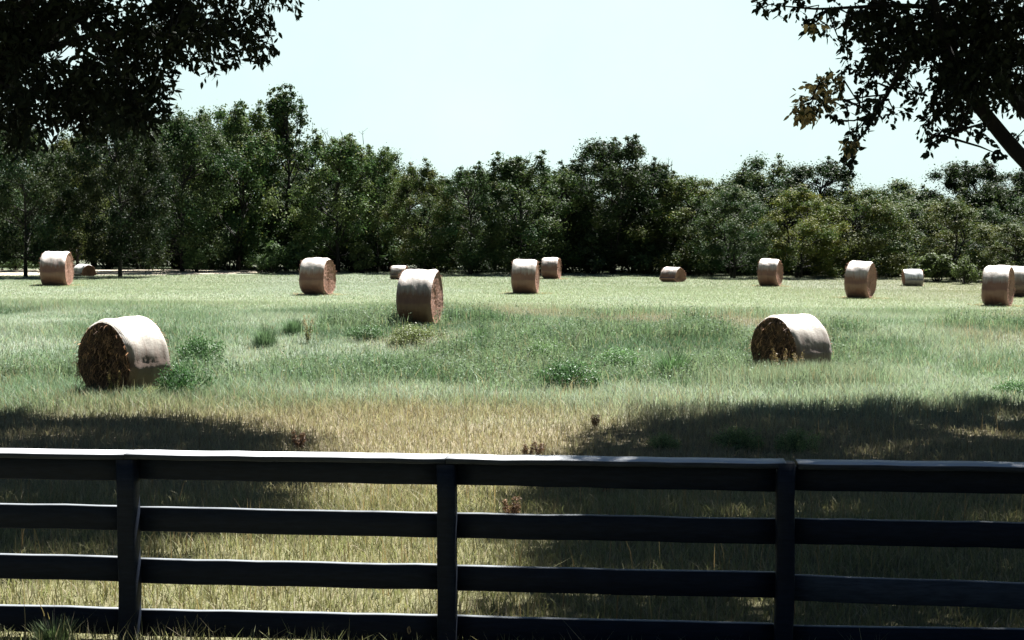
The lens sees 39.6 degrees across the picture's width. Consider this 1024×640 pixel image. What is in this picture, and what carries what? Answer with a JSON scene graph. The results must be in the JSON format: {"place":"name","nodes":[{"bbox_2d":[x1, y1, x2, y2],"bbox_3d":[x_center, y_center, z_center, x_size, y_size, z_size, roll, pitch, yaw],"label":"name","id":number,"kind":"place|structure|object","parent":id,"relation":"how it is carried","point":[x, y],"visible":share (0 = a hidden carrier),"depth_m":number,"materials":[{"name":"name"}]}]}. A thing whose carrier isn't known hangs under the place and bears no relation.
{"place":"outdoors","nodes":[
{"label":"outdoors","id":0,"kind":"place"},
{"bbox_2d":[0,269,260,274],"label":"dirt track","id":1,"kind":"structure","parent":0,"point":[110,272],"depth_m":82.25,"materials":[{"name":"beige soil"}]},
{"bbox_2d":[0,260,1023,639],"bbox_3d":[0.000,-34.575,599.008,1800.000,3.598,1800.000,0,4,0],"label":"ground","id":2,"kind":"structure","parent":0,"point":[612,598],"depth_m":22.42,"materials":[{"name":"green plant"}]},
{"bbox_2d":[0,135,35,269],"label":"tree","id":3,"kind":"object","parent":2,"relation":"on","point":[19,200],"visible":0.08,"depth_m":79.42,"materials":[{"name":"green plant"}]},
{"bbox_2d":[0,254,35,269],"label":"shrub","id":4,"kind":"object","parent":2,"relation":"on","point":[16,266],"visible":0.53,"depth_m":83.80,"materials":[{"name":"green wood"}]},
{"bbox_2d":[0,127,91,276],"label":"tree","id":5,"kind":"object","parent":2,"relation":"on","point":[34,190],"visible":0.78,"depth_m":72.12,"materials":[{"name":"green plant"}]},
{"bbox_2d":[26,607,83,639],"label":"weed plant","id":6,"kind":"object","parent":2,"relation":"on","point":[46,634],"visible":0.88,"depth_m":8.88,"materials":[{"name":"green plant"}]},
{"bbox_2d":[38,251,74,285],"bbox_3d":[-20.160,-2.271,62.981,1.254,1.569,1.731,0,4,-4],"label":"hay bale","id":7,"kind":"object","parent":2,"relation":"on","point":[56,268],"visible":1,"depth_m":62.33},
{"bbox_2d":[18,126,118,270],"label":"tree","id":8,"kind":"object","parent":2,"relation":"on","point":[63,142],"visible":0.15,"depth_m":82.33,"materials":[{"name":"green plant"}]},
{"bbox_2d":[37,131,129,265],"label":"tree","id":9,"kind":"object","parent":2,"relation":"on","point":[106,152],"visible":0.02,"depth_m":93.58,"materials":[{"name":"green plant"}]},
{"bbox_2d":[73,264,96,275],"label":"hay bale","id":10,"kind":"object","parent":2,"relation":"on","point":[84,269],"visible":0.88,"depth_m":75.67},
{"bbox_2d":[79,228,134,268],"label":"shrub","id":11,"kind":"object","parent":2,"relation":"on","point":[106,261],"visible":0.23,"depth_m":87.61,"materials":[{"name":"green plant"}]},
{"bbox_2d":[60,114,184,276],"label":"tree","id":12,"kind":"object","parent":2,"relation":"on","point":[142,207],"visible":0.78,"depth_m":74.00,"materials":[{"name":"green plant"}]},
{"bbox_2d":[72,315,173,392],"bbox_3d":[-7.526,0.772,27.662,1.791,1.690,1.434,2,4,35],"label":"hay bale","id":13,"kind":"object","parent":2,"relation":"on","point":[135,349],"visible":0.83,"depth_m":27.26},
{"bbox_2d":[98,122,167,268],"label":"tree","id":14,"kind":"object","parent":2,"relation":"on","point":[137,265],"visible":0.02,"depth_m":88.12,"materials":[{"name":"green plant"}]},
{"bbox_2d":[99,152,192,268],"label":"tree","id":15,"kind":"object","parent":2,"relation":"on","point":[176,228],"visible":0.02,"depth_m":90.45,"materials":[{"name":"green plant"}]},
{"bbox_2d":[0,0,304,163],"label":"shade tree","id":16,"kind":"object","parent":2,"relation":"on","point":[32,32],"visible":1,"depth_m":19.29,"materials":[{"name":"green plant"}]},
{"bbox_2d":[107,103,255,271],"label":"tree","id":17,"kind":"object","parent":2,"relation":"on","point":[196,138],"visible":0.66,"depth_m":82.97,"materials":[{"name":"green plant"}]},
{"bbox_2d":[153,359,216,396],"bbox_3d":[-6.292,1.194,26.997,1.031,0.983,1.201,2,4,25],"label":"weed plant","id":18,"kind":"object","parent":2,"relation":"on","point":[184,376],"visible":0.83,"depth_m":26.88,"materials":[{"name":"green plant"}]},
{"bbox_2d":[181,247,207,271],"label":"shrub","id":19,"kind":"object","parent":2,"relation":"on","point":[192,260],"visible":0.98,"depth_m":82.49,"materials":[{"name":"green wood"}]},
{"bbox_2d":[174,332,225,366],"bbox_3d":[-7.143,0.734,32.530,1.213,0.952,1.413,-1,4,-11],"label":"weed plant","id":20,"kind":"object","parent":2,"relation":"on","point":[196,347],"visible":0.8,"depth_m":32.36,"materials":[{"name":"green plant"}]},
{"bbox_2d":[172,156,250,268],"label":"tree","id":21,"kind":"object","parent":2,"relation":"on","point":[237,210],"visible":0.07,"depth_m":91.66,"materials":[{"name":"green plant"}]},
{"bbox_2d":[204,227,256,269],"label":"shrub","id":22,"kind":"object","parent":2,"relation":"on","point":[224,261],"visible":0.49,"depth_m":87.98,"materials":[{"name":"green plant"}]},
{"bbox_2d":[177,98,287,270],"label":"tree","id":23,"kind":"object","parent":2,"relation":"on","point":[235,124],"visible":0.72,"depth_m":86.80,"materials":[{"name":"green plant"}]},
{"bbox_2d":[220,163,296,268],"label":"tree","id":24,"kind":"object","parent":2,"relation":"on","point":[247,213],"visible":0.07,"depth_m":92.69,"materials":[{"name":"green plant"}]},
{"bbox_2d":[215,121,306,239],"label":"tree","id":25,"kind":"object","parent":2,"relation":"on","point":[261,138],"visible":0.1,"depth_m":93.50,"materials":[{"name":"green plant"}]},
{"bbox_2d":[246,314,282,347],"bbox_3d":[-6.095,0.252,35.087,1.045,0.835,0.967,2,4,33],"label":"weed plant","id":26,"kind":"object","parent":2,"relation":"on","point":[262,338],"visible":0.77,"depth_m":34.91,"materials":[{"name":"green plant"}]},
{"bbox_2d":[241,240,297,272],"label":"shrub","id":27,"kind":"object","parent":2,"relation":"on","point":[269,260],"visible":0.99,"depth_m":84.70,"materials":[{"name":"green plant"}]},
{"bbox_2d":[244,83,327,270],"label":"tree","id":28,"kind":"object","parent":2,"relation":"on","point":[281,106],"visible":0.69,"depth_m":88.86,"materials":[{"name":"green plant"}]},
{"bbox_2d":[279,306,308,334],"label":"weed plant","id":29,"kind":"object","parent":2,"relation":"on","point":[295,326],"visible":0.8,"depth_m":36.90,"materials":[{"name":"green plant"}]},
{"bbox_2d":[278,238,316,272],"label":"shrub","id":30,"kind":"object","parent":2,"relation":"on","point":[297,254],"visible":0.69,"depth_m":85.27,"materials":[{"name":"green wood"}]},
{"bbox_2d":[270,168,348,266],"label":"tree","id":31,"kind":"object","parent":2,"relation":"on","point":[299,176],"visible":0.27,"depth_m":89.58,"materials":[{"name":"green plant"}]},
{"bbox_2d":[298,257,336,294],"bbox_3d":[-7.746,-1.730,56.709,1.177,1.552,1.612,1,4,13],"label":"hay bale","id":32,"kind":"object","parent":2,"relation":"on","point":[317,275],"visible":0.99,"depth_m":56.13},
{"bbox_2d":[266,132,368,267],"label":"tree","id":33,"kind":"object","parent":2,"relation":"on","point":[308,166],"visible":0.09,"depth_m":97.02,"materials":[{"name":"green plant"}]},
{"bbox_2d":[281,128,380,272],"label":"tree","id":34,"kind":"object","parent":2,"relation":"on","point":[340,155],"visible":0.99,"depth_m":85.70,"materials":[{"name":"green plant"}]},
{"bbox_2d":[318,183,395,270],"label":"tree","id":35,"kind":"object","parent":2,"relation":"on","point":[342,188],"visible":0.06,"depth_m":91.54,"materials":[{"name":"green plant"}]},
{"bbox_2d":[329,235,388,271],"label":"shrub","id":36,"kind":"object","parent":2,"relation":"on","point":[347,262],"visible":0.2,"depth_m":88.58,"materials":[{"name":"green plant"}]},
{"bbox_2d":[349,242,376,273],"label":"shrub","id":37,"kind":"object","parent":2,"relation":"on","point":[363,259],"visible":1,"depth_m":85.99,"materials":[{"name":"green plant"}]},
{"bbox_2d":[344,323,388,342],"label":"weed plant","id":38,"kind":"object","parent":2,"relation":"on","point":[365,332],"visible":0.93,"depth_m":35.91,"materials":[{"name":"green plant"}]},
{"bbox_2d":[337,142,418,271],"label":"tree","id":39,"kind":"object","parent":2,"relation":"on","point":[388,159],"visible":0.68,"depth_m":88.02,"materials":[{"name":"green plant"}]},
{"bbox_2d":[367,222,411,271],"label":"shrub","id":40,"kind":"object","parent":2,"relation":"on","point":[388,259],"visible":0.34,"depth_m":89.66,"materials":[{"name":"green plant"}]},
{"bbox_2d":[353,197,438,270],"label":"tree","id":41,"kind":"object","parent":2,"relation":"on","point":[419,224],"visible":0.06,"depth_m":93.10,"materials":[{"name":"green plant"}]},
{"bbox_2d":[343,169,458,269],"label":"tree","id":42,"kind":"object","parent":2,"relation":"on","point":[372,213],"visible":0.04,"depth_m":92.87,"materials":[{"name":"green plant"}]},
{"bbox_2d":[383,321,449,347],"bbox_3d":[-2.438,0.402,35.293,1.554,0.748,1.334,-3,5,-43],"label":"weed plant","id":43,"kind":"object","parent":2,"relation":"on","point":[400,337],"visible":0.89,"depth_m":35.15,"materials":[{"name":"green plant"}]},
{"bbox_2d":[395,269,443,324],"bbox_3d":[-2.575,-0.642,39.843,1.129,1.588,1.763,1,4,9],"label":"hay bale","id":44,"kind":"object","parent":2,"relation":"on","point":[419,295],"visible":0.89,"depth_m":39.15},
{"bbox_2d":[373,156,472,273],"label":"tree","id":45,"kind":"object","parent":2,"relation":"on","point":[418,238],"visible":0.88,"depth_m":85.78,"materials":[{"name":"green plant"}]},
{"bbox_2d":[404,194,487,271],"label":"tree","id":46,"kind":"object","parent":2,"relation":"on","point":[423,213],"visible":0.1,"depth_m":90.36,"materials":[{"name":"green plant"}]},
{"bbox_2d":[410,175,489,235],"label":"tree","id":47,"kind":"object","parent":2,"relation":"on","point":[456,194],"visible":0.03,"depth_m":97.00,"materials":[{"name":"green plant"}]},
{"bbox_2d":[419,161,534,274],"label":"tree","id":48,"kind":"object","parent":2,"relation":"on","point":[472,180],"visible":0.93,"depth_m":84.83,"materials":[{"name":"green plant"}]},
{"bbox_2d":[460,194,534,271],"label":"tree","id":49,"kind":"object","parent":2,"relation":"on","point":[512,205],"visible":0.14,"depth_m":91.39,"materials":[{"name":"green plant"}]},
{"bbox_2d":[0,448,1023,639],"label":"board fence","id":50,"kind":"object","parent":2,"relation":"on","point":[128,518],"visible":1,"depth_m":8.80,"materials":[{"name":"paint"}]},
{"bbox_2d":[0,292,1023,393],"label":"meadow weeds","id":51,"kind":"object","parent":2,"relation":"on","point":[428,360],"visible":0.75,"depth_m":32.52,"materials":[{"name":"green plant"}]},
{"bbox_2d":[502,496,521,513],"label":"weed plant","id":52,"kind":"object","parent":2,"relation":"on","point":[516,508],"visible":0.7,"depth_m":13.71,"materials":[{"name":"brown plant"}]},
{"bbox_2d":[468,150,578,270],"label":"tree","id":53,"kind":"object","parent":2,"relation":"on","point":[516,172],"visible":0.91,"depth_m":86.02,"materials":[{"name":"green plant"}]},
{"bbox_2d":[511,259,540,293],"bbox_3d":[0.581,-1.838,60.608,1.178,1.535,1.644,0,4,8],"label":"hay bale","id":54,"kind":"object","parent":2,"relation":"on","point":[525,276],"visible":0.98,"depth_m":59.94},
{"bbox_2d":[514,229,554,265],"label":"shrub","id":55,"kind":"object","parent":2,"relation":"on","point":[535,256],"visible":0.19,"depth_m":88.85,"materials":[{"name":"green plant"}]},
{"bbox_2d":[489,169,597,269],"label":"tree","id":56,"kind":"object","parent":2,"relation":"on","point":[538,180],"visible":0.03,"depth_m":93.15,"materials":[{"name":"green plant"}]},
{"bbox_2d":[517,339,575,359],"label":"weed plant","id":57,"kind":"object","parent":2,"relation":"on","point":[545,347],"visible":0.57,"depth_m":32.98,"materials":[{"name":"green plant"}]},
{"bbox_2d":[541,257,560,278],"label":"hay bale","id":58,"kind":"object","parent":2,"relation":"on","point":[551,267],"visible":0.93,"depth_m":79.47},
{"bbox_2d":[513,168,606,273],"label":"tree","id":59,"kind":"object","parent":2,"relation":"on","point":[561,182],"visible":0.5,"depth_m":88.78,"materials":[{"name":"green plant"}]},
{"bbox_2d":[530,355,601,390],"bbox_3d":[1.175,1.146,28.828,1.484,0.857,1.274,3,5,41],"label":"weed plant","id":60,"kind":"object","parent":2,"relation":"on","point":[568,374],"visible":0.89,"depth_m":28.62,"materials":[{"name":"green plant"}]},
{"bbox_2d":[534,154,636,271],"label":"tree","id":61,"kind":"object","parent":2,"relation":"on","point":[575,168],"visible":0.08,"depth_m":96.22,"materials":[{"name":"green plant"}]},
{"bbox_2d":[553,194,635,273],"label":"tree","id":62,"kind":"object","parent":2,"relation":"on","point":[610,231],"visible":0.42,"depth_m":89.39,"materials":[{"name":"green plant"}]},
{"bbox_2d":[590,345,643,367],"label":"weed plant","id":63,"kind":"object","parent":2,"relation":"on","point":[615,354],"visible":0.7,"depth_m":31.84,"materials":[{"name":"green plant"}]},
{"bbox_2d":[558,132,677,273],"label":"tree","id":64,"kind":"object","parent":2,"relation":"on","point":[631,151],"visible":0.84,"depth_m":88.45,"materials":[{"name":"green plant"}]},
{"bbox_2d":[608,190,672,272],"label":"tree","id":65,"kind":"object","parent":2,"relation":"on","point":[633,217],"visible":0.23,"depth_m":91.06,"materials":[{"name":"green plant"}]},
{"bbox_2d":[619,232,673,273],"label":"shrub","id":66,"kind":"object","parent":2,"relation":"on","point":[644,259],"visible":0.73,"depth_m":89.53,"materials":[{"name":"green plant"}]},
{"bbox_2d":[613,156,692,272],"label":"tree","id":67,"kind":"object","parent":2,"relation":"on","point":[653,165],"visible":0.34,"depth_m":90.62,"materials":[{"name":"green plant"}]},
{"bbox_2d":[644,431,681,450],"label":"weed plant","id":68,"kind":"object","parent":2,"relation":"on","point":[665,439],"visible":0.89,"depth_m":20.90,"materials":[{"name":"green plant"}]},
{"bbox_2d":[617,187,722,273],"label":"tree","id":69,"kind":"object","parent":2,"relation":"on","point":[681,204],"visible":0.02,"depth_m":93.48,"materials":[{"name":"green plant"}]},
{"bbox_2d":[659,267,686,281],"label":"hay bale","id":70,"kind":"object","parent":2,"relation":"on","point":[671,274],"visible":0.94,"depth_m":76.66},
{"bbox_2d":[649,336,697,377],"bbox_3d":[3.465,0.768,30.502,1.235,1.067,1.335,0,4,-7],"label":"weed plant","id":71,"kind":"object","parent":2,"relation":"on","point":[667,360],"visible":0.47,"depth_m":30.37,"materials":[{"name":"green plant"}]},
{"bbox_2d":[617,170,745,275],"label":"tree","id":72,"kind":"object","parent":2,"relation":"on","point":[685,188],"visible":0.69,"depth_m":88.25,"materials":[{"name":"green plant"}]},
{"bbox_2d":[670,203,750,275],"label":"tree","id":73,"kind":"object","parent":2,"relation":"on","point":[705,210],"visible":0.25,"depth_m":89.47,"materials":[{"name":"green plant"}]},
{"bbox_2d":[681,183,782,278],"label":"tree","id":74,"kind":"object","parent":2,"relation":"on","point":[735,228],"visible":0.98,"depth_m":83.94,"materials":[{"name":"green plant"}]},
{"bbox_2d":[708,236,761,275],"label":"shrub","id":75,"kind":"object","parent":2,"relation":"on","point":[745,271],"visible":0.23,"depth_m":88.14,"materials":[{"name":"green plant"}]},
{"bbox_2d":[707,423,765,451],"bbox_3d":[3.356,1.766,20.994,0.848,0.490,0.728,3,5,40],"label":"weed plant","id":76,"kind":"object","parent":2,"relation":"on","point":[734,438],"visible":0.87,"depth_m":20.89,"materials":[{"name":"green plant"}]},
{"bbox_2d":[715,201,798,274],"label":"tree","id":77,"kind":"object","parent":2,"relation":"on","point":[763,215],"visible":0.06,"depth_m":91.88,"materials":[{"name":"green plant"}]},
{"bbox_2d":[714,153,823,270],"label":"tree","id":78,"kind":"object","parent":2,"relation":"on","point":[747,178],"visible":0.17,"depth_m":102.26,"materials":[{"name":"green plant"}]},
{"bbox_2d":[757,258,782,285],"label":"hay bale","id":79,"kind":"object","parent":2,"relation":"on","point":[769,272],"visible":0.95,"depth_m":71.45},
{"bbox_2d":[745,314,833,365],"bbox_3d":[6.073,0.591,31.076,1.450,1.448,1.618,-2,4,-34],"label":"hay bale","id":80,"kind":"object","parent":2,"relation":"on","point":[799,334],"visible":0.78,"depth_m":30.66},
{"bbox_2d":[747,183,846,273],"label":"tree","id":81,"kind":"object","parent":2,"relation":"on","point":[776,192],"visible":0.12,"depth_m":93.87,"materials":[{"name":"green plant"}]},
{"bbox_2d":[772,425,823,454],"bbox_3d":[4.145,1.783,20.724,0.728,0.490,0.848,1,4,19],"label":"weed plant","id":82,"kind":"object","parent":2,"relation":"on","point":[790,439],"visible":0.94,"depth_m":20.62,"materials":[{"name":"green plant"}]},
{"bbox_2d":[747,182,853,278],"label":"tree","id":83,"kind":"object","parent":2,"relation":"on","point":[808,227],"visible":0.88,"depth_m":84.68,"materials":[{"name":"green plant"}]},
{"bbox_2d":[770,155,867,272],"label":"tree","id":84,"kind":"object","parent":2,"relation":"on","point":[828,172],"visible":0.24,"depth_m":97.26,"materials":[{"name":"green plant"}]},
{"bbox_2d":[797,200,875,274],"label":"tree","id":85,"kind":"object","parent":2,"relation":"on","point":[813,212],"visible":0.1,"depth_m":89.80,"materials":[{"name":"green plant"}]},
{"bbox_2d":[789,183,922,278],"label":"tree","id":86,"kind":"object","parent":2,"relation":"on","point":[875,209],"visible":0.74,"depth_m":86.34,"materials":[{"name":"green plant"}]},
{"bbox_2d":[844,260,877,298],"bbox_3d":[14.475,-1.655,59.022,1.075,1.635,1.803,2,4,28],"label":"hay bale","id":87,"kind":"object","parent":2,"relation":"on","point":[860,280],"visible":0.98,"depth_m":58.43},
{"bbox_2d":[751,0,1023,178],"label":"shade tree","id":88,"kind":"object","parent":2,"relation":"on","point":[997,53],"visible":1,"depth_m":19.43,"materials":[{"name":"green plant"}]},
{"bbox_2d":[848,208,926,276],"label":"tree","id":89,"kind":"object","parent":2,"relation":"on","point":[917,233],"visible":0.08,"depth_m":91.12,"materials":[{"name":"green plant"}]},
{"bbox_2d":[869,177,937,210],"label":"tree","id":90,"kind":"object","parent":2,"relation":"on","point":[898,189],"visible":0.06,"depth_m":115.90,"materials":[{"name":"green plant"}]},
{"bbox_2d":[901,269,923,285],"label":"hay bale","id":91,"kind":"object","parent":2,"relation":"on","point":[912,277],"visible":0.95,"depth_m":74.56},
{"bbox_2d":[879,211,962,258],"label":"tree","id":92,"kind":"object","parent":2,"relation":"on","point":[918,215],"visible":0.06,"depth_m":92.78,"materials":[{"name":"green plant"}]},
{"bbox_2d":[897,236,944,276],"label":"shrub","id":93,"kind":"object","parent":2,"relation":"on","point":[920,245],"visible":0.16,"depth_m":91.05,"materials":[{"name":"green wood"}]},
{"bbox_2d":[867,195,989,261],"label":"tree","id":94,"kind":"object","parent":2,"relation":"on","point":[917,206],"visible":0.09,"depth_m":93.76,"materials":[{"name":"green plant"}]},
{"bbox_2d":[916,252,954,281],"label":"shrub","id":95,"kind":"object","parent":2,"relation":"on","point":[930,267],"visible":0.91,"depth_m":81.45,"materials":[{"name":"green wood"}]},
{"bbox_2d":[890,195,1007,279],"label":"tree","id":96,"kind":"object","parent":2,"relation":"on","point":[963,217],"visible":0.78,"depth_m":84.22,"materials":[{"name":"green plant"}]},
{"bbox_2d":[904,159,1023,221],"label":"tree","id":97,"kind":"object","parent":2,"relation":"on","point":[972,175],"visible":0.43,"depth_m":98.71,"materials":[{"name":"green plant"}]},
{"bbox_2d":[950,254,982,283],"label":"shrub","id":98,"kind":"object","parent":2,"relation":"on","point":[964,270],"visible":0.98,"depth_m":78.69,"materials":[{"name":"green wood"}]},
{"bbox_2d":[942,186,1023,247],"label":"tree","id":99,"kind":"object","parent":2,"relation":"on","point":[989,202],"visible":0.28,"depth_m":97.17,"materials":[{"name":"green plant"}]},
{"bbox_2d":[946,203,1022,260],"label":"tree","id":100,"kind":"object","parent":2,"relation":"on","point":[995,216],"visible":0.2,"depth_m":90.02,"materials":[{"name":"green plant"}]},
{"bbox_2d":[955,219,1023,271],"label":"tree","id":101,"kind":"object","parent":2,"relation":"on","point":[1015,238],"visible":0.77,"depth_m":81.34,"materials":[{"name":"green plant"}]},
{"bbox_2d":[980,265,1015,305],"bbox_3d":[18.464,-1.304,54.024,1.094,1.582,1.675,2,4,29],"label":"hay bale","id":102,"kind":"object","parent":2,"relation":"on","point":[997,282],"visible":0.98,"depth_m":53.49},
{"bbox_2d":[982,168,1023,215],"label":"tree","id":103,"kind":"object","parent":2,"relation":"on","point":[1018,176],"visible":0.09,"depth_m":100.46,"materials":[{"name":"green plant"}]},
{"bbox_2d":[985,195,1023,265],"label":"tree","id":104,"kind":"object","parent":2,"relation":"on","point":[1021,201],"visible":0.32,"depth_m":84.34,"materials":[{"name":"green plant"}]},
{"bbox_2d":[989,376,1023,396],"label":"weed plant","id":105,"kind":"object","parent":2,"relation":"on","point":[1009,386],"visible":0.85,"depth_m":27.51,"materials":[{"name":"green plant"}]},
{"bbox_2d":[1011,266,1023,296],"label":"hay bale","id":106,"kind":"object","parent":2,"relation":"on","point":[1019,280],"visible":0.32,"depth_m":61.39},
{"bbox_2d":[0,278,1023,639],"bbox_3d":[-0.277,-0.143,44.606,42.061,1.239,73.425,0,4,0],"label":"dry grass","id":107,"kind":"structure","parent":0,"point":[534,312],"depth_m":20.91,"materials":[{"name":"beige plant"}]},
{"bbox_2d":[0,0,1023,220],"label":"sky","id":108,"kind":"structure","parent":0,"point":[704,85],"materials":[{"name":"white"}]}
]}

